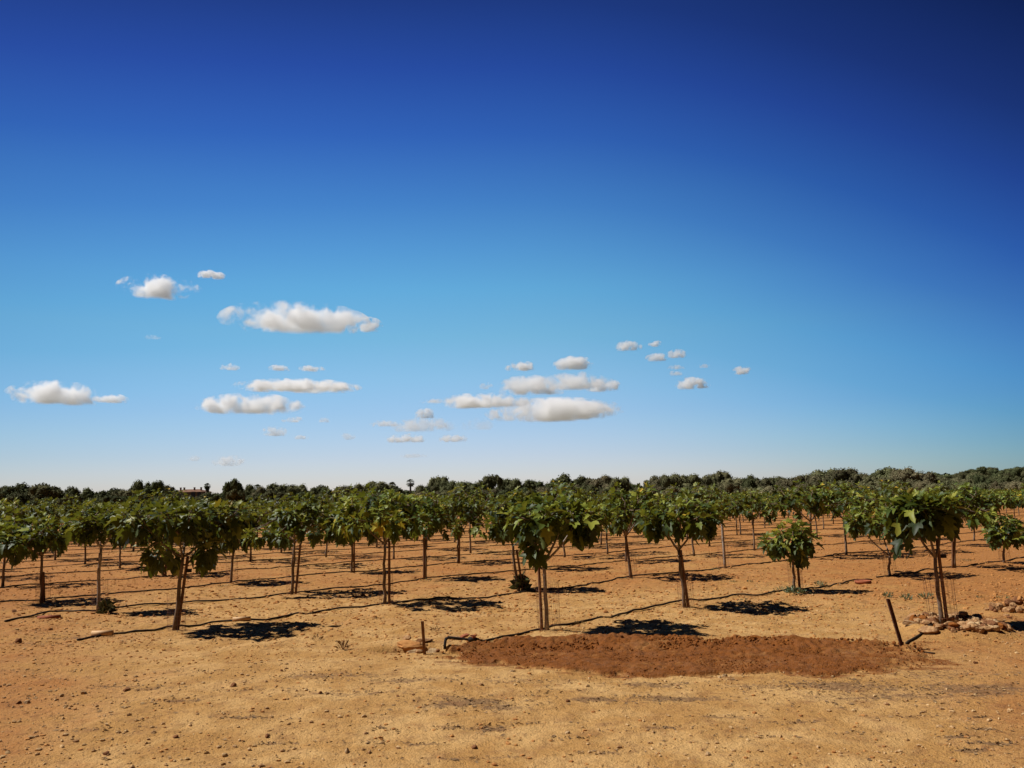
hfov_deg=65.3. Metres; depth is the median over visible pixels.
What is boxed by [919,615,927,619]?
rubble rock
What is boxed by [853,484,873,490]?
olive tree
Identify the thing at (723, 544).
bare pole
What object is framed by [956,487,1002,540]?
fig tree
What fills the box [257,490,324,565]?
fig tree
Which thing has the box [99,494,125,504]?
bushy tree
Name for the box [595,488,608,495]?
olive tree
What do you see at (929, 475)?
olive tree
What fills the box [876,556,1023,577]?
irrigation hose
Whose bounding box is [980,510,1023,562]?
fig tree
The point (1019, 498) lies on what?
fig tree
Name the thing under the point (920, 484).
olive tree
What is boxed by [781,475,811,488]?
olive tree
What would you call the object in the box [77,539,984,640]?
irrigation hose
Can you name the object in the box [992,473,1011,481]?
bushy tree
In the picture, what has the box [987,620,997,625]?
rubble rock
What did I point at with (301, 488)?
olive tree
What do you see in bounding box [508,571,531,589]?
sucker shoots
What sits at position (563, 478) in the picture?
bushy tree
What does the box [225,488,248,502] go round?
bushy tree
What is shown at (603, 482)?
olive tree
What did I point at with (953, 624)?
rubble rock
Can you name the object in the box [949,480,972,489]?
olive tree
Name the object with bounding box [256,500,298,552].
fig tree
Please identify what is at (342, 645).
weed
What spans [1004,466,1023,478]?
bushy tree
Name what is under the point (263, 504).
fig tree
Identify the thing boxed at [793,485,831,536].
fig tree
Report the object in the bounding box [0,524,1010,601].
irrigation hose
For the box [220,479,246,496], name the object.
bushy tree
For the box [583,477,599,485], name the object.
olive tree
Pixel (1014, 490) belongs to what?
orchard mass
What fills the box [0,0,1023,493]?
sky
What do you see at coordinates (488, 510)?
fig tree
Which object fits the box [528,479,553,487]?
bushy tree
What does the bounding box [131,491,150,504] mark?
bushy tree
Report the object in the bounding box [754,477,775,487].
olive tree
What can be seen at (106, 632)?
pipe piece
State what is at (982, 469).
bushy tree
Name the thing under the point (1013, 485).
olive tree
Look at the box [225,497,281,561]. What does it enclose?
fig tree
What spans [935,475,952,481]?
olive tree
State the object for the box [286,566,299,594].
wire tree guard
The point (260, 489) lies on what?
olive tree
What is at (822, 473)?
olive tree
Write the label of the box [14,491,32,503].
bushy tree
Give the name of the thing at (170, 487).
olive tree
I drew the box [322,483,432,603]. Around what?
fig tree
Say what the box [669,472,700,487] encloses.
olive tree
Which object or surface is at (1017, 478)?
bushy tree
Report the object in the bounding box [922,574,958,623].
wire tree guard
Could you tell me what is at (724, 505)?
fig tree
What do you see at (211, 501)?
fig tree
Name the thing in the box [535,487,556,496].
olive tree
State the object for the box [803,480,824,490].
olive tree
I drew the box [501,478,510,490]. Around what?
olive tree
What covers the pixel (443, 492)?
olive tree
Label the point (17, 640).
rock
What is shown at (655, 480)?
olive tree
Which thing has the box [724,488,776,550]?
fig tree
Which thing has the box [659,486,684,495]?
olive tree
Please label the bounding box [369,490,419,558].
fig tree
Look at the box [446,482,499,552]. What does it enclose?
fig tree
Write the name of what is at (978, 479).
bushy tree
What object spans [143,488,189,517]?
fig tree
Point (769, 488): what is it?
olive tree
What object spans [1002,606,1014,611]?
rubble rock
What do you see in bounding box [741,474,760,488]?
bushy tree
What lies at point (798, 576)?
support stake
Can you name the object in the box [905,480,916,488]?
olive tree
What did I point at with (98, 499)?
bushy tree
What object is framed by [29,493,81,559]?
fig tree
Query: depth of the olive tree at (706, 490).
89.97 m
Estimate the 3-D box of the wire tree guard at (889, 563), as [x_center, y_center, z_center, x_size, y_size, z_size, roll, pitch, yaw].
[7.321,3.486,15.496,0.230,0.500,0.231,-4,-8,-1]
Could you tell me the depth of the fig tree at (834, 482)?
25.32 m
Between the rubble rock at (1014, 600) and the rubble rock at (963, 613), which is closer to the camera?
the rubble rock at (963, 613)
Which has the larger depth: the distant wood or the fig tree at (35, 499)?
the distant wood
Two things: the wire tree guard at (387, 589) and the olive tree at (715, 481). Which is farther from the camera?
the olive tree at (715, 481)
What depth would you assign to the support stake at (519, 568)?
14.27 m
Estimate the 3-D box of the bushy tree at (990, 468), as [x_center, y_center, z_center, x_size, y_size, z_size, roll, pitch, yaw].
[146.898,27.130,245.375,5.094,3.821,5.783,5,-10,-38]
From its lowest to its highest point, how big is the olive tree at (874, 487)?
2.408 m
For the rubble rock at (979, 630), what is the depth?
8.91 m
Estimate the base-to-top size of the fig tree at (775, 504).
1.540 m
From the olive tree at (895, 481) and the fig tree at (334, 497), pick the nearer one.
the fig tree at (334, 497)
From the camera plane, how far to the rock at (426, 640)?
9.13 m
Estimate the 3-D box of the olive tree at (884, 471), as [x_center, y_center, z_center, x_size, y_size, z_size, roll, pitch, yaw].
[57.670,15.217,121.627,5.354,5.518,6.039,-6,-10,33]
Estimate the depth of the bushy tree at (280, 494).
88.48 m
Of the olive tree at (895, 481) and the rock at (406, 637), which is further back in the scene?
the olive tree at (895, 481)
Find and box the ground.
[0,505,1023,767]
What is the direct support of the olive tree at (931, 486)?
on the ground
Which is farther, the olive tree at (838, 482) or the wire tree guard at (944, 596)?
the olive tree at (838, 482)
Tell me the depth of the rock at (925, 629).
9.02 m
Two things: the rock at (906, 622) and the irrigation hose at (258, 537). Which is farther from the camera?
the irrigation hose at (258, 537)
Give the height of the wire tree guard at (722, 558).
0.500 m
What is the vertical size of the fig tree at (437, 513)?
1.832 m
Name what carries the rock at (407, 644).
on the ground
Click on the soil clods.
(524, 611)
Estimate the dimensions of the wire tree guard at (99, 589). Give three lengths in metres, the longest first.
0.500 x 0.231 x 0.230 m
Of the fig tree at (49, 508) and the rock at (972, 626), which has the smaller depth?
the rock at (972, 626)
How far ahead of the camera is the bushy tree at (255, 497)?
91.84 m
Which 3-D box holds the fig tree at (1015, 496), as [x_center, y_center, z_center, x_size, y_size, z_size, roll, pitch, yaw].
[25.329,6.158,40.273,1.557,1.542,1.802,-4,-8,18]
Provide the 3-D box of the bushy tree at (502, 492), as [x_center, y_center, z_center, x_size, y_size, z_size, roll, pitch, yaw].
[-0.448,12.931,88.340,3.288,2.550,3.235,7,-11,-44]
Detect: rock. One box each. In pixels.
[15,638,21,642]
[397,640,426,649]
[403,635,411,639]
[416,638,432,642]
[426,648,436,652]
[902,620,915,624]
[917,625,938,633]
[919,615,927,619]
[922,620,930,623]
[923,618,937,624]
[948,622,959,627]
[958,611,967,615]
[962,624,978,630]
[963,624,970,630]
[973,626,984,632]
[983,626,991,630]
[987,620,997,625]
[993,625,999,630]
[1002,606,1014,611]
[1012,596,1020,603]
[1015,606,1023,612]
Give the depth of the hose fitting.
9.04 m
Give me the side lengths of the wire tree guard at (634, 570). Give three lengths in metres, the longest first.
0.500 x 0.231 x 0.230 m
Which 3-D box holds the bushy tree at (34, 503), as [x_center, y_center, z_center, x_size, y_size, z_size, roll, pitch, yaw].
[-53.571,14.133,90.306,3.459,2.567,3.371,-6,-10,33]
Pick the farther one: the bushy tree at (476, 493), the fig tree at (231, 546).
the bushy tree at (476, 493)
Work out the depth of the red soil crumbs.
8.38 m
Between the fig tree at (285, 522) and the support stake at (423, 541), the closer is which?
the fig tree at (285, 522)
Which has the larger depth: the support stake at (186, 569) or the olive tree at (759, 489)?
the olive tree at (759, 489)
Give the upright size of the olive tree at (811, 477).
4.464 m
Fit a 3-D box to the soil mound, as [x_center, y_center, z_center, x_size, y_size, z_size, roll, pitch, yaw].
[1.725,2.857,8.229,5.406,0.348,2.329,-1,-8,0]
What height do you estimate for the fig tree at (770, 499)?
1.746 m
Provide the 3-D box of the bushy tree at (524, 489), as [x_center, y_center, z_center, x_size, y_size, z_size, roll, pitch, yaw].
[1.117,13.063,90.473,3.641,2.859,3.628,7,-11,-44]
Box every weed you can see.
[335,639,350,649]
[814,581,827,586]
[883,591,892,596]
[899,593,912,599]
[916,592,933,598]
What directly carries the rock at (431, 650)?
on the ground
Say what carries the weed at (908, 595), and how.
on the ground
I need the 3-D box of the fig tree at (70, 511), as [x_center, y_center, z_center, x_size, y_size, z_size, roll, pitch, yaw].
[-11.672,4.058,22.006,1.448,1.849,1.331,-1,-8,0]
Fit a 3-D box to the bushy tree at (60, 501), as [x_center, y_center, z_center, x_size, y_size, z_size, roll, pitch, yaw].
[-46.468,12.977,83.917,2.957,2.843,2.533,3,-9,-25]
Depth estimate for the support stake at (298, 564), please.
14.18 m
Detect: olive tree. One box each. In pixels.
[110,488,132,497]
[162,484,183,495]
[250,485,271,495]
[266,482,282,491]
[274,483,296,495]
[293,483,308,492]
[332,485,357,495]
[353,482,375,494]
[367,481,394,493]
[413,485,439,493]
[414,491,435,498]
[426,475,448,490]
[437,489,458,498]
[438,480,455,491]
[450,481,474,491]
[480,488,501,498]
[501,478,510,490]
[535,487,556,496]
[565,483,581,493]
[581,483,599,495]
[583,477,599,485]
[589,474,611,490]
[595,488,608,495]
[603,476,630,491]
[629,483,636,490]
[643,474,667,487]
[645,485,664,493]
[659,474,679,488]
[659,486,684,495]
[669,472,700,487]
[688,475,712,485]
[691,485,708,493]
[701,475,719,487]
[703,485,717,494]
[705,470,732,484]
[718,481,740,494]
[724,477,742,485]
[740,486,750,493]
[748,486,763,494]
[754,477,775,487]
[758,485,784,494]
[775,477,795,486]
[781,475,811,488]
[801,473,824,482]
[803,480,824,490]
[809,467,832,479]
[822,467,859,482]
[823,480,836,489]
[832,479,851,491]
[849,473,871,485]
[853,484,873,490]
[858,475,881,485]
[864,484,884,490]
[874,466,903,478]
[875,476,894,487]
[886,479,908,491]
[888,466,920,481]
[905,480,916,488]
[912,479,931,490]
[917,470,942,484]
[920,483,950,490]
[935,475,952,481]
[938,480,957,485]
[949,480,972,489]
[970,482,987,490]
[989,481,1009,489]
[1004,481,1023,489]
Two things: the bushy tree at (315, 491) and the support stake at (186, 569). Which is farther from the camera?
the bushy tree at (315, 491)
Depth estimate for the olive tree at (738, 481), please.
115.90 m
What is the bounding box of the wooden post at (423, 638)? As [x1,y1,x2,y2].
[421,621,425,654]
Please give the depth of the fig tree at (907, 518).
9.67 m
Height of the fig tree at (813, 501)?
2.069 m
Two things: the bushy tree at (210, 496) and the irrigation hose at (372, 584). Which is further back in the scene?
the bushy tree at (210, 496)
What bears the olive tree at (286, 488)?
on the ground
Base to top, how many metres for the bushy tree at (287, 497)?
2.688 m
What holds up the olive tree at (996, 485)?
on the ground
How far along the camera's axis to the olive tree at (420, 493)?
82.69 m
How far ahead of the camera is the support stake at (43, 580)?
13.59 m
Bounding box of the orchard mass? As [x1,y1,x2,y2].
[27,487,1020,510]
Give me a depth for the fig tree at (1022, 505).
34.70 m
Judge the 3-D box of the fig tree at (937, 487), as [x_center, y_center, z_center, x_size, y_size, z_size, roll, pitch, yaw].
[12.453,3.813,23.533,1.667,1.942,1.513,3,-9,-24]
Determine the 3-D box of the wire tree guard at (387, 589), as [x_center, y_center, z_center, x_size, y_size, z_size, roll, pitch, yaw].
[-1.984,3.229,12.560,0.231,0.500,0.230,-8,-7,39]
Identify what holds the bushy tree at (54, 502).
on the ground
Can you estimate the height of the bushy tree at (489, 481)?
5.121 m
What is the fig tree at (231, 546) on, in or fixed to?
on the ground
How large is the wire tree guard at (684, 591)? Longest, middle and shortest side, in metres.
0.500 x 0.231 x 0.230 m
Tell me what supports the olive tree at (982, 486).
on the ground
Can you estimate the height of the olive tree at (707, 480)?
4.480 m
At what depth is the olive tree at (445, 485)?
114.27 m
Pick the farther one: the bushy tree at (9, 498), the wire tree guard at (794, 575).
the bushy tree at (9, 498)
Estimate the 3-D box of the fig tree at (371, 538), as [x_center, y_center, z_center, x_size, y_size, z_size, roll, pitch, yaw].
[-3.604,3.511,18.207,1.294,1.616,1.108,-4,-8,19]
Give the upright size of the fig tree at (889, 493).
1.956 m
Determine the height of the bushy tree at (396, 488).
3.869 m
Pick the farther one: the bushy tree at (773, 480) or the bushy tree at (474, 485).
the bushy tree at (773, 480)
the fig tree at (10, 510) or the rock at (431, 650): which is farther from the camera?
the fig tree at (10, 510)
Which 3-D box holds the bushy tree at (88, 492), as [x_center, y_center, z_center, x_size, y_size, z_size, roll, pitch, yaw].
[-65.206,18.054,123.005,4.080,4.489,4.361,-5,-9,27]
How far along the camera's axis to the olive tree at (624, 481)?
99.12 m
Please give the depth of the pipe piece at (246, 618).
11.11 m
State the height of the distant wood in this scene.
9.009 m
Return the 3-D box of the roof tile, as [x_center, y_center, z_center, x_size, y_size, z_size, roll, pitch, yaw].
[-6.848,3.443,11.811,0.300,0.042,0.084,2,-8,-18]
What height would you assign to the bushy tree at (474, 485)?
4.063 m
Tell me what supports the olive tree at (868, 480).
on the ground
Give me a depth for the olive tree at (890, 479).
91.71 m
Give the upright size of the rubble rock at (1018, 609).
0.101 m
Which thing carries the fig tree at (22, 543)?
on the ground
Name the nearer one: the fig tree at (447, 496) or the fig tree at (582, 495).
the fig tree at (582, 495)
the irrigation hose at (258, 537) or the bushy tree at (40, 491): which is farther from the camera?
the bushy tree at (40, 491)
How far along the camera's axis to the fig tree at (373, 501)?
27.60 m
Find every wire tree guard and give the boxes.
[35,574,50,602]
[91,579,106,610]
[167,592,185,630]
[226,559,237,582]
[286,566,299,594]
[378,573,393,603]
[512,564,526,590]
[535,580,560,630]
[624,554,637,576]
[676,573,694,606]
[717,547,728,566]
[787,563,803,589]
[882,551,896,574]
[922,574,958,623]
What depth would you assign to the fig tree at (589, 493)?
27.21 m
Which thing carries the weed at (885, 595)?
on the ground
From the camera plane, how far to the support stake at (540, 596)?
9.91 m
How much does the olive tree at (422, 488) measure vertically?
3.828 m
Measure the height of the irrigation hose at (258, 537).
0.060 m
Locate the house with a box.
[179,487,210,497]
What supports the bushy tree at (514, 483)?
on the ground
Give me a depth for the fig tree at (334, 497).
29.52 m
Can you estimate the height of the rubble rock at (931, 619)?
0.100 m
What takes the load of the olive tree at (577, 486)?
on the ground
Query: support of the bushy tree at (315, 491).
on the ground
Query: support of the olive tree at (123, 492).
on the ground
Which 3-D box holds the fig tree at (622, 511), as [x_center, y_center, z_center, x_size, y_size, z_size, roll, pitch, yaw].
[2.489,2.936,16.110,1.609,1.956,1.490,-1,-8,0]
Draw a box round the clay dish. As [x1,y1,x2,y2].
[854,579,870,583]
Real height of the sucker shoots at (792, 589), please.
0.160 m
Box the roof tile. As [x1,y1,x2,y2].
[37,615,60,618]
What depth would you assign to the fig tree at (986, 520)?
16.51 m
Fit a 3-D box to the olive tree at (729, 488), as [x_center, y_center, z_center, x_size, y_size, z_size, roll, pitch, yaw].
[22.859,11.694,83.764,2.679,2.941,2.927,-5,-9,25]
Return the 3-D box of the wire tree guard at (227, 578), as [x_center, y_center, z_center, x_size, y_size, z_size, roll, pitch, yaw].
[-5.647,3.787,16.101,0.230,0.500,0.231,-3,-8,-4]
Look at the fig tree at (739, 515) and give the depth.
31.99 m
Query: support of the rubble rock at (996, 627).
on the ground
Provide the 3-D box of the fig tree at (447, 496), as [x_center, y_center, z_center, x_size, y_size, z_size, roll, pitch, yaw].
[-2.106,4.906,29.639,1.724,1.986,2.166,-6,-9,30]
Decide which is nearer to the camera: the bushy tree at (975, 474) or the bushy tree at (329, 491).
the bushy tree at (329, 491)
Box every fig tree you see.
[0,497,50,586]
[0,508,73,602]
[3,498,61,554]
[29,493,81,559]
[60,498,107,562]
[61,500,129,611]
[97,496,145,568]
[104,497,253,630]
[104,500,150,550]
[111,490,192,575]
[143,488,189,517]
[174,496,222,551]
[206,499,262,582]
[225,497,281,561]
[241,492,353,594]
[245,493,278,536]
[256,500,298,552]
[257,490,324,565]
[311,492,350,556]
[318,483,359,508]
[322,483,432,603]
[334,503,376,572]
[354,488,398,546]
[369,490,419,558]
[400,490,450,578]
[415,488,445,549]
[436,489,472,541]
[438,493,484,562]
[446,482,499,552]
[470,486,535,589]
[481,494,507,544]
[496,482,608,630]
[534,481,588,546]
[539,485,592,556]
[575,487,608,544]
[582,489,629,553]
[598,481,666,577]
[605,496,642,561]
[634,490,731,607]
[653,482,727,555]
[691,485,736,545]
[702,490,750,542]
[718,491,766,533]
[719,494,759,534]
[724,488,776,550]
[754,496,781,527]
[756,515,823,586]
[761,492,776,520]
[763,477,856,540]
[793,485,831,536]
[803,482,883,554]
[819,479,864,542]
[842,500,916,574]
[843,486,869,511]
[862,480,919,516]
[878,488,970,623]
[925,480,965,504]
[935,482,998,567]
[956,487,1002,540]
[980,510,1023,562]
[983,488,1021,523]
[1001,491,1020,517]
[1010,492,1023,508]
[1012,483,1023,507]
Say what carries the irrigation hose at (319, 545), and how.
on the ground
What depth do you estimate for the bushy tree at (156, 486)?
110.19 m
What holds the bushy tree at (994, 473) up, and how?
on the ground
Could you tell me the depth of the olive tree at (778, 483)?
114.80 m
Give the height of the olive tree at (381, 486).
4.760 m
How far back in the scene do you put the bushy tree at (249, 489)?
119.17 m
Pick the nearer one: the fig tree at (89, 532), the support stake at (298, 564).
the fig tree at (89, 532)
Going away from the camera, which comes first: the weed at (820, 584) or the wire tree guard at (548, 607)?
the wire tree guard at (548, 607)
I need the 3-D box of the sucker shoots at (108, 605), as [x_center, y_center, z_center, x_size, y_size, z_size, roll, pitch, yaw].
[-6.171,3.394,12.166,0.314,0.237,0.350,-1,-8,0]
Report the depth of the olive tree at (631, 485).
120.58 m
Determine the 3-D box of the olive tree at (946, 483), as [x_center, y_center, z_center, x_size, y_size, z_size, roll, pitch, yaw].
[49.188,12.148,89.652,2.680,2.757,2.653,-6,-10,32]
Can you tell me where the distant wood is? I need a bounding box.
[401,472,949,494]
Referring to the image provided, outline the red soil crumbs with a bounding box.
[418,634,981,685]
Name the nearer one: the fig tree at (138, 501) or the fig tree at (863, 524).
the fig tree at (863, 524)
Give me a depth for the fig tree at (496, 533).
14.25 m
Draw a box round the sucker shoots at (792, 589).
[782,585,806,592]
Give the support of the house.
on the ground
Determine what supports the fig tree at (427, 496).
on the ground
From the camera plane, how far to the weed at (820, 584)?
13.84 m
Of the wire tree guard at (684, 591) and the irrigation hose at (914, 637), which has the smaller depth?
the irrigation hose at (914, 637)
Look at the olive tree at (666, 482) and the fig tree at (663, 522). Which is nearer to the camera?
the fig tree at (663, 522)
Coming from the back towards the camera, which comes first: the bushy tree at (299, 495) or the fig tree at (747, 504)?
the bushy tree at (299, 495)
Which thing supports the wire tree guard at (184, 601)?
on the ground
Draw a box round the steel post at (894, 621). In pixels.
[886,599,902,645]
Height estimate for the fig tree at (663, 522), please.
1.736 m
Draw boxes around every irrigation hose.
[0,509,1015,569]
[0,511,1023,576]
[0,515,1020,587]
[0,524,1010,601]
[2,514,885,562]
[4,531,982,621]
[6,514,842,557]
[32,515,743,548]
[47,514,803,550]
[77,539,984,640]
[482,578,872,641]
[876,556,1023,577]
[905,624,932,643]
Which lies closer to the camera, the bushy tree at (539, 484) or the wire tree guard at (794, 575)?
the wire tree guard at (794, 575)
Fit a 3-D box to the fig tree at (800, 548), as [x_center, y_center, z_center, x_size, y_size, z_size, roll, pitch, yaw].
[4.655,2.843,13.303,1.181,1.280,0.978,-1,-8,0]
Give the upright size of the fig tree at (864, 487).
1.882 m
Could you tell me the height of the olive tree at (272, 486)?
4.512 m
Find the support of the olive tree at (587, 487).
on the ground
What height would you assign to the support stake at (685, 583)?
0.864 m
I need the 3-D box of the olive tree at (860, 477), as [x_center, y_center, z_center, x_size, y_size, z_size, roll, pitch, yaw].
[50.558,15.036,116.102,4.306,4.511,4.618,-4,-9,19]
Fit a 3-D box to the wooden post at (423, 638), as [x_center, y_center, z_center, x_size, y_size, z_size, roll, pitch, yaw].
[-0.949,2.771,8.591,0.063,0.426,0.048,-1,-8,0]
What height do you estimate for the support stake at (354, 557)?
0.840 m
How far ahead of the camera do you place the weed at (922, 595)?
12.17 m
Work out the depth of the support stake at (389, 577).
12.59 m
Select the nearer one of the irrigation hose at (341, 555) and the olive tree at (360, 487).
the irrigation hose at (341, 555)
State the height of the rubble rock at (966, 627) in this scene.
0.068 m
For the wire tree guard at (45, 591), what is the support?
on the ground
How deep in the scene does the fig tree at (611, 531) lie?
19.82 m
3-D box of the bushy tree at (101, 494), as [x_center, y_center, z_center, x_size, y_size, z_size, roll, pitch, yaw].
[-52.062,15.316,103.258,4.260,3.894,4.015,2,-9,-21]
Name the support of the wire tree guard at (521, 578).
on the ground
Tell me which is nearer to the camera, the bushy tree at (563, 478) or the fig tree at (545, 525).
the fig tree at (545, 525)
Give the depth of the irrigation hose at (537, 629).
11.59 m
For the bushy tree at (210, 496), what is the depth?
85.83 m
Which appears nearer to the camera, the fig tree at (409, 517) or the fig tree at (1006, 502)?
the fig tree at (409, 517)
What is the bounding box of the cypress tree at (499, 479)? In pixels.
[495,474,502,489]
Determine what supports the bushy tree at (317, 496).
on the ground
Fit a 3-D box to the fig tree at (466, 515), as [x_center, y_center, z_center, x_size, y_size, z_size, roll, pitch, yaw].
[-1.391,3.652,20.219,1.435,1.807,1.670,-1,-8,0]
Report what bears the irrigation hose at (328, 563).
on the ground
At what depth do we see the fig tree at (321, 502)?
23.07 m
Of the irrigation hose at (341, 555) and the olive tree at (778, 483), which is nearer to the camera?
the irrigation hose at (341, 555)
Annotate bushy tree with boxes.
[0,482,31,496]
[0,493,26,505]
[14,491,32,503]
[28,482,63,500]
[28,497,44,506]
[42,497,60,503]
[48,486,83,499]
[54,494,81,505]
[80,487,97,499]
[90,497,102,502]
[92,487,121,498]
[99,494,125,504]
[129,479,150,494]
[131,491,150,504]
[144,480,164,497]
[198,492,225,502]
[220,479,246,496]
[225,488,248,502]
[242,484,255,495]
[253,490,268,500]
[260,490,286,501]
[277,492,300,502]
[294,491,316,499]
[308,484,328,495]
[315,493,332,501]
[320,487,331,494]
[389,485,404,494]
[466,482,484,489]
[466,489,485,497]
[475,474,496,489]
[495,490,517,498]
[507,478,537,491]
[510,487,528,493]
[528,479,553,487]
[545,472,580,486]
[572,475,587,486]
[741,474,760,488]
[768,476,784,484]
[951,471,968,478]
[968,472,985,478]
[969,466,986,474]
[973,476,992,483]
[984,467,998,475]
[987,469,1003,476]
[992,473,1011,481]
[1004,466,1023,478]
[1009,476,1022,481]
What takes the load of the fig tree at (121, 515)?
on the ground
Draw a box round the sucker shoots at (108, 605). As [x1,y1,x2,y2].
[95,598,116,613]
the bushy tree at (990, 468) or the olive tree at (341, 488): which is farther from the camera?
the bushy tree at (990, 468)
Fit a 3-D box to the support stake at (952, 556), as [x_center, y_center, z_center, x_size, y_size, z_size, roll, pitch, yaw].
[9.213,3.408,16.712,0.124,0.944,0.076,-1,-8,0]
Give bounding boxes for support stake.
[42,572,44,601]
[178,556,191,629]
[295,542,300,593]
[353,542,354,572]
[385,539,390,603]
[422,537,424,578]
[516,550,523,590]
[537,549,543,630]
[677,550,688,607]
[797,569,800,592]
[935,539,948,621]
[951,541,953,567]
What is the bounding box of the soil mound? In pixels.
[431,632,943,677]
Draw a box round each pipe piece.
[91,630,113,635]
[232,616,250,621]
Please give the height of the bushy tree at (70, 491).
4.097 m
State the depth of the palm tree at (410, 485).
148.78 m
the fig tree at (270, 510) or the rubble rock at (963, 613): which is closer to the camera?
the rubble rock at (963, 613)
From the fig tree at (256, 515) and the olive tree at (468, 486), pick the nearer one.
the fig tree at (256, 515)
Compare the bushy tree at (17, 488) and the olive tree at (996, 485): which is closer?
the olive tree at (996, 485)
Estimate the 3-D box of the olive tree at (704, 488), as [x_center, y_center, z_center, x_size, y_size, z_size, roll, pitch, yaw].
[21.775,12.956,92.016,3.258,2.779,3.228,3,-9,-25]
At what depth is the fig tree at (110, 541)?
20.39 m
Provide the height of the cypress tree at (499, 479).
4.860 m
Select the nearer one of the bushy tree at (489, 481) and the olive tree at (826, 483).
the olive tree at (826, 483)
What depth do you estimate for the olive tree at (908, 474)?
107.10 m
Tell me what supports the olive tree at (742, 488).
on the ground
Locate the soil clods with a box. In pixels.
[0,529,1023,767]
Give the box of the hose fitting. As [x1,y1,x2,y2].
[443,635,482,648]
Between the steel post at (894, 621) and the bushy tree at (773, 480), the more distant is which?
the bushy tree at (773, 480)
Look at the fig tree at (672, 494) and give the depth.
21.12 m
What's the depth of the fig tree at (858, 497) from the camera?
20.58 m
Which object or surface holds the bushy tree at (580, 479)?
on the ground
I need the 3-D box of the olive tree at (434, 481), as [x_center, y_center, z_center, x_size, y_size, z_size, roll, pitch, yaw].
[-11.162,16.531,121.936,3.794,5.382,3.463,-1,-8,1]
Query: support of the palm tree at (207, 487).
on the ground
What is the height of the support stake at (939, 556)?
1.041 m
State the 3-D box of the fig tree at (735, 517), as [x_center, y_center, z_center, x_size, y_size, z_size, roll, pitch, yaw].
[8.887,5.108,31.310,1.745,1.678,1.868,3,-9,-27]
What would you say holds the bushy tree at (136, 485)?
on the ground
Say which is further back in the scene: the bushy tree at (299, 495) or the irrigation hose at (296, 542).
the bushy tree at (299, 495)
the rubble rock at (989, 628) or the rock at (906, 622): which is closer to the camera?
the rubble rock at (989, 628)
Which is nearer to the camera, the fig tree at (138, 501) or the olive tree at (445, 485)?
the fig tree at (138, 501)
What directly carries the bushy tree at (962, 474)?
on the ground
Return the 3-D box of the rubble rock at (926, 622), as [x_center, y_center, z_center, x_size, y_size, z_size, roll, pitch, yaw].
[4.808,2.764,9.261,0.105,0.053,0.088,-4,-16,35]
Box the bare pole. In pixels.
[721,524,725,567]
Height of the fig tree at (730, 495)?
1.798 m
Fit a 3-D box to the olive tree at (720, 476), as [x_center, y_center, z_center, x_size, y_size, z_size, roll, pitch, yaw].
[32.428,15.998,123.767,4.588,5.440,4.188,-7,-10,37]
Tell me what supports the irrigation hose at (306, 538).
on the ground
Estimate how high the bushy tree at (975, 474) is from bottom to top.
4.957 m
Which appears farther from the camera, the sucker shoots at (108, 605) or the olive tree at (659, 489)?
the olive tree at (659, 489)
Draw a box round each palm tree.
[204,483,210,493]
[406,479,413,493]
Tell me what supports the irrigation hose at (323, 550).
on the ground
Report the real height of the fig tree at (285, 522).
1.836 m
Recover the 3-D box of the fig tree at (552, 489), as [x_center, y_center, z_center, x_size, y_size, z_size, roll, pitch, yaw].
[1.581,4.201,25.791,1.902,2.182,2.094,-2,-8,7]
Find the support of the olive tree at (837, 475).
on the ground
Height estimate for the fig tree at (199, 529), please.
1.759 m
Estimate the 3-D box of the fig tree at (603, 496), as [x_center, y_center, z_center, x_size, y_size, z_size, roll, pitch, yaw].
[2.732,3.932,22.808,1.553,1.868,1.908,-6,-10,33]
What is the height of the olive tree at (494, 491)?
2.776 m

